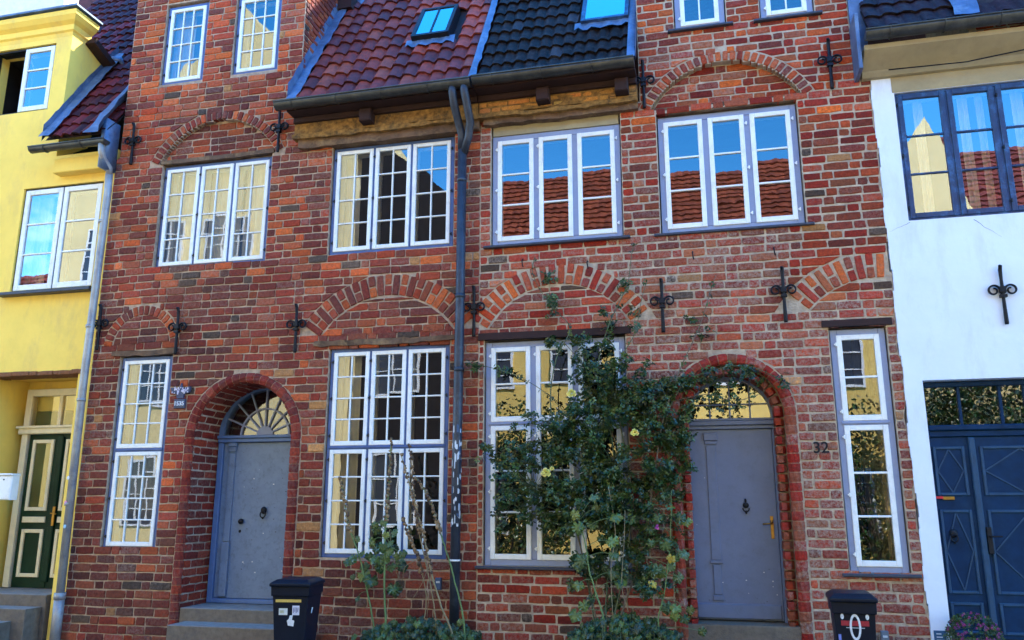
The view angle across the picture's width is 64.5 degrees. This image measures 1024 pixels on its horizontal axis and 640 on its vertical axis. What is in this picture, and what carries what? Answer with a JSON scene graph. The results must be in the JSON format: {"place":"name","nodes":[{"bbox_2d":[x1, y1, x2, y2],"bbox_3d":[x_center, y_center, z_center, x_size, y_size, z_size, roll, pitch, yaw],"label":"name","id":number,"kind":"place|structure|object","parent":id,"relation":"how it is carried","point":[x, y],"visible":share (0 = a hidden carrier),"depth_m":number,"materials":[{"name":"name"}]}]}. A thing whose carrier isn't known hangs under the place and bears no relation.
{"place":"outdoors","nodes":[
{"label":"outdoors","id":0,"kind":"place"},
{"bbox_2d":[0,0,137,639],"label":"yellow house","id":1,"kind":"structure","parent":0,"point":[65,65],"depth_m":11.69,"materials":[{"name":"paint"}]},
{"bbox_2d":[0,473,20,499],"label":"mailbox","id":2,"kind":"object","parent":1,"relation":"attached to","point":[9,484],"visible":1,"depth_m":10.76,"materials":[{"name":"white paint"}]},
{"bbox_2d":[2,388,76,587],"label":"door","id":3,"kind":"structure","parent":1,"relation":"in","point":[32,545],"depth_m":11.43,"materials":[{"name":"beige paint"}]},
{"bbox_2d":[12,182,103,290],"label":"window","id":4,"kind":"structure","parent":1,"relation":"in","point":[64,226],"depth_m":11.89,"materials":[{"name":"white paint"}]},
{"bbox_2d":[60,0,499,639],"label":"brick house","id":5,"kind":"structure","parent":0,"point":[284,338],"depth_m":10.59,"materials":[{"name":"red brick"}]},
{"bbox_2d":[103,356,172,546],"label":"window","id":6,"kind":"structure","parent":5,"relation":"in","point":[135,449],"depth_m":10.69,"materials":[{"name":"blue paint"}]},
{"bbox_2d":[162,2,209,84],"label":"window","id":7,"kind":"structure","parent":5,"relation":"in","point":[192,21],"depth_m":11.95,"materials":[{"name":"blue paint"}]},
{"bbox_2d":[156,157,271,266],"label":"window","id":8,"kind":"structure","parent":5,"relation":"in","point":[219,212],"depth_m":11.26,"materials":[{"name":"blue paint"}]},
{"bbox_2d":[206,388,290,604],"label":"door","id":9,"kind":"structure","parent":5,"relation":"in","point":[247,548],"depth_m":10.58,"materials":[{"name":"grey paint"}]},
{"bbox_2d":[233,0,281,74],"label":"window","id":10,"kind":"structure","parent":5,"relation":"in","point":[262,16],"depth_m":11.66,"materials":[{"name":"blue paint"}]},
{"bbox_2d":[330,137,454,254],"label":"window","id":11,"kind":"structure","parent":5,"relation":"in","point":[396,196],"depth_m":10.76,"materials":[{"name":"blue paint"}]},
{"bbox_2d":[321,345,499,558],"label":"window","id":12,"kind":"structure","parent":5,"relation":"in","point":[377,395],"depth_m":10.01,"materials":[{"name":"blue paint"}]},
{"bbox_2d":[859,0,1023,639],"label":"white house","id":13,"kind":"structure","parent":0,"point":[945,78],"depth_m":8.69,"materials":[{"name":"paint"}]},
{"bbox_2d":[933,630,946,639],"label":"wall sign","id":14,"kind":"object","parent":13,"relation":"attached to","point":[938,634],"visible":0.93,"depth_m":7.94,"materials":[{"name":"metal"}]},
{"bbox_2d":[894,81,1023,220],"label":"window","id":15,"kind":"structure","parent":13,"relation":"in","point":[961,157],"depth_m":9.14,"materials":[{"name":"blue paint"}]},
{"bbox_2d":[923,380,1023,639],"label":"door","id":16,"kind":"structure","parent":13,"relation":"in","point":[976,428],"depth_m":8.26,"materials":[{"name":"blue paint"}]},
{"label":"pavement","id":17,"kind":"structure","parent":0,"visible":0},
{"bbox_2d":[269,576,324,639],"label":"wheelie bin","id":18,"kind":"object","parent":17,"relation":"on","point":[296,602],"visible":1,"depth_m":8.57,"materials":[{"name":"black plastic"}]},
{"bbox_2d":[338,476,378,631],"bbox_3d":[-1.775,2.791,9.222,0.590,2.002,0.230,-3,-13,13],"label":"hollyhock","id":19,"kind":"object","parent":17,"relation":"on","point":[364,575],"visible":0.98,"depth_m":9.21,"materials":[{"name":"green plant"}]},
{"bbox_2d":[364,437,408,623],"bbox_3d":[-1.422,2.550,9.166,0.562,2.444,0.228,-3,-13,13],"label":"hollyhock","id":20,"kind":"object","parent":17,"relation":"on","point":[380,562],"visible":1,"depth_m":9.10,"materials":[{"name":"green plant"}]},
{"bbox_2d":[389,517,428,620],"bbox_3d":[-1.139,2.985,9.040,0.491,1.540,0.123,-3,-13,13],"label":"hollyhock","id":21,"kind":"object","parent":17,"relation":"on","point":[418,557],"visible":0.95,"depth_m":9.09,"materials":[{"name":"green plant"}]},
{"bbox_2d":[351,615,482,639],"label":"shrub","id":22,"kind":"object","parent":17,"relation":"on","point":[412,628],"visible":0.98,"depth_m":8.74,"materials":[{"name":"green plant"}]},
{"bbox_2d":[407,443,436,634],"bbox_3d":[-1.019,2.570,9.088,0.466,2.371,0.083,-7,-15,28],"label":"hollyhock","id":23,"kind":"object","parent":17,"relation":"on","point":[413,485],"visible":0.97,"depth_m":9.18,"materials":[{"name":"green plant"}]},
{"bbox_2d":[400,453,452,639],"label":"hollyhock","id":24,"kind":"object","parent":17,"relation":"on","point":[428,558],"visible":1,"depth_m":9.03,"materials":[{"name":"green plant"}]},
{"bbox_2d":[414,476,465,639],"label":"hollyhock","id":25,"kind":"object","parent":17,"relation":"on","point":[438,527],"visible":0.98,"depth_m":9.03,"materials":[{"name":"green plant"}]},
{"bbox_2d":[568,491,628,639],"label":"hollyhock","id":26,"kind":"object","parent":17,"relation":"on","point":[580,563],"visible":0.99,"depth_m":8.35,"materials":[{"name":"green plant"}]},
{"bbox_2d":[566,611,683,639],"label":"shrub","id":27,"kind":"object","parent":17,"relation":"on","point":[631,626],"visible":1,"depth_m":8.14,"materials":[{"name":"green plant"}]},
{"bbox_2d":[629,491,706,636],"bbox_3d":[1.583,2.670,8.281,0.754,1.813,0.259,-3,-13,13],"label":"hollyhock","id":28,"kind":"object","parent":17,"relation":"on","point":[667,608],"visible":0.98,"depth_m":8.31,"materials":[{"name":"green plant"}]},
{"bbox_2d":[464,0,930,639],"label":"brick house","id":29,"kind":"structure","parent":17,"relation":"on","point":[692,148],"depth_m":9.36,"materials":[{"name":"red brick"}]},
{"bbox_2d":[475,337,634,571],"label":"window","id":30,"kind":"structure","parent":29,"relation":"in","point":[521,545],"depth_m":9.64,"materials":[{"name":"purple paint"}]},
{"bbox_2d":[483,124,629,249],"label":"window","id":31,"kind":"structure","parent":29,"relation":"in","point":[563,186],"depth_m":10.22,"materials":[{"name":"purple paint"}]},
{"bbox_2d":[465,243,790,639],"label":"climbing rose","id":32,"kind":"object","parent":29,"relation":"attached to","point":[639,397],"visible":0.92,"depth_m":8.80,"materials":[{"name":"green plant"}]},
{"bbox_2d":[668,0,732,33],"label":"window","id":33,"kind":"structure","parent":29,"relation":"in","point":[718,20],"depth_m":10.01,"materials":[{"name":"purple paint"}]},
{"bbox_2d":[654,104,814,236],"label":"window","id":34,"kind":"structure","parent":29,"relation":"in","point":[738,170],"depth_m":9.81,"materials":[{"name":"purple paint"}]},
{"bbox_2d":[689,377,787,622],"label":"door","id":35,"kind":"structure","parent":29,"relation":"in","point":[738,548],"depth_m":8.94,"materials":[{"name":"grey paint"}]},
{"bbox_2d":[754,0,822,23],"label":"window","id":36,"kind":"structure","parent":29,"relation":"in","point":[806,9],"depth_m":9.75,"materials":[{"name":"purple paint"}]},
{"bbox_2d":[829,328,921,577],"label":"window","id":37,"kind":"structure","parent":29,"relation":"in","point":[849,424],"depth_m":8.58,"materials":[{"name":"purple paint"}]},
{"bbox_2d":[825,589,877,639],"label":"wheelie bin","id":38,"kind":"object","parent":17,"relation":"on","point":[853,613],"visible":1,"depth_m":7.12,"materials":[{"name":"black plastic"}]},
{"bbox_2d":[943,612,1005,639],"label":"shrub","id":39,"kind":"object","parent":17,"relation":"on","point":[991,628],"visible":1,"depth_m":7.71,"materials":[{"name":"green plant"}]}
]}

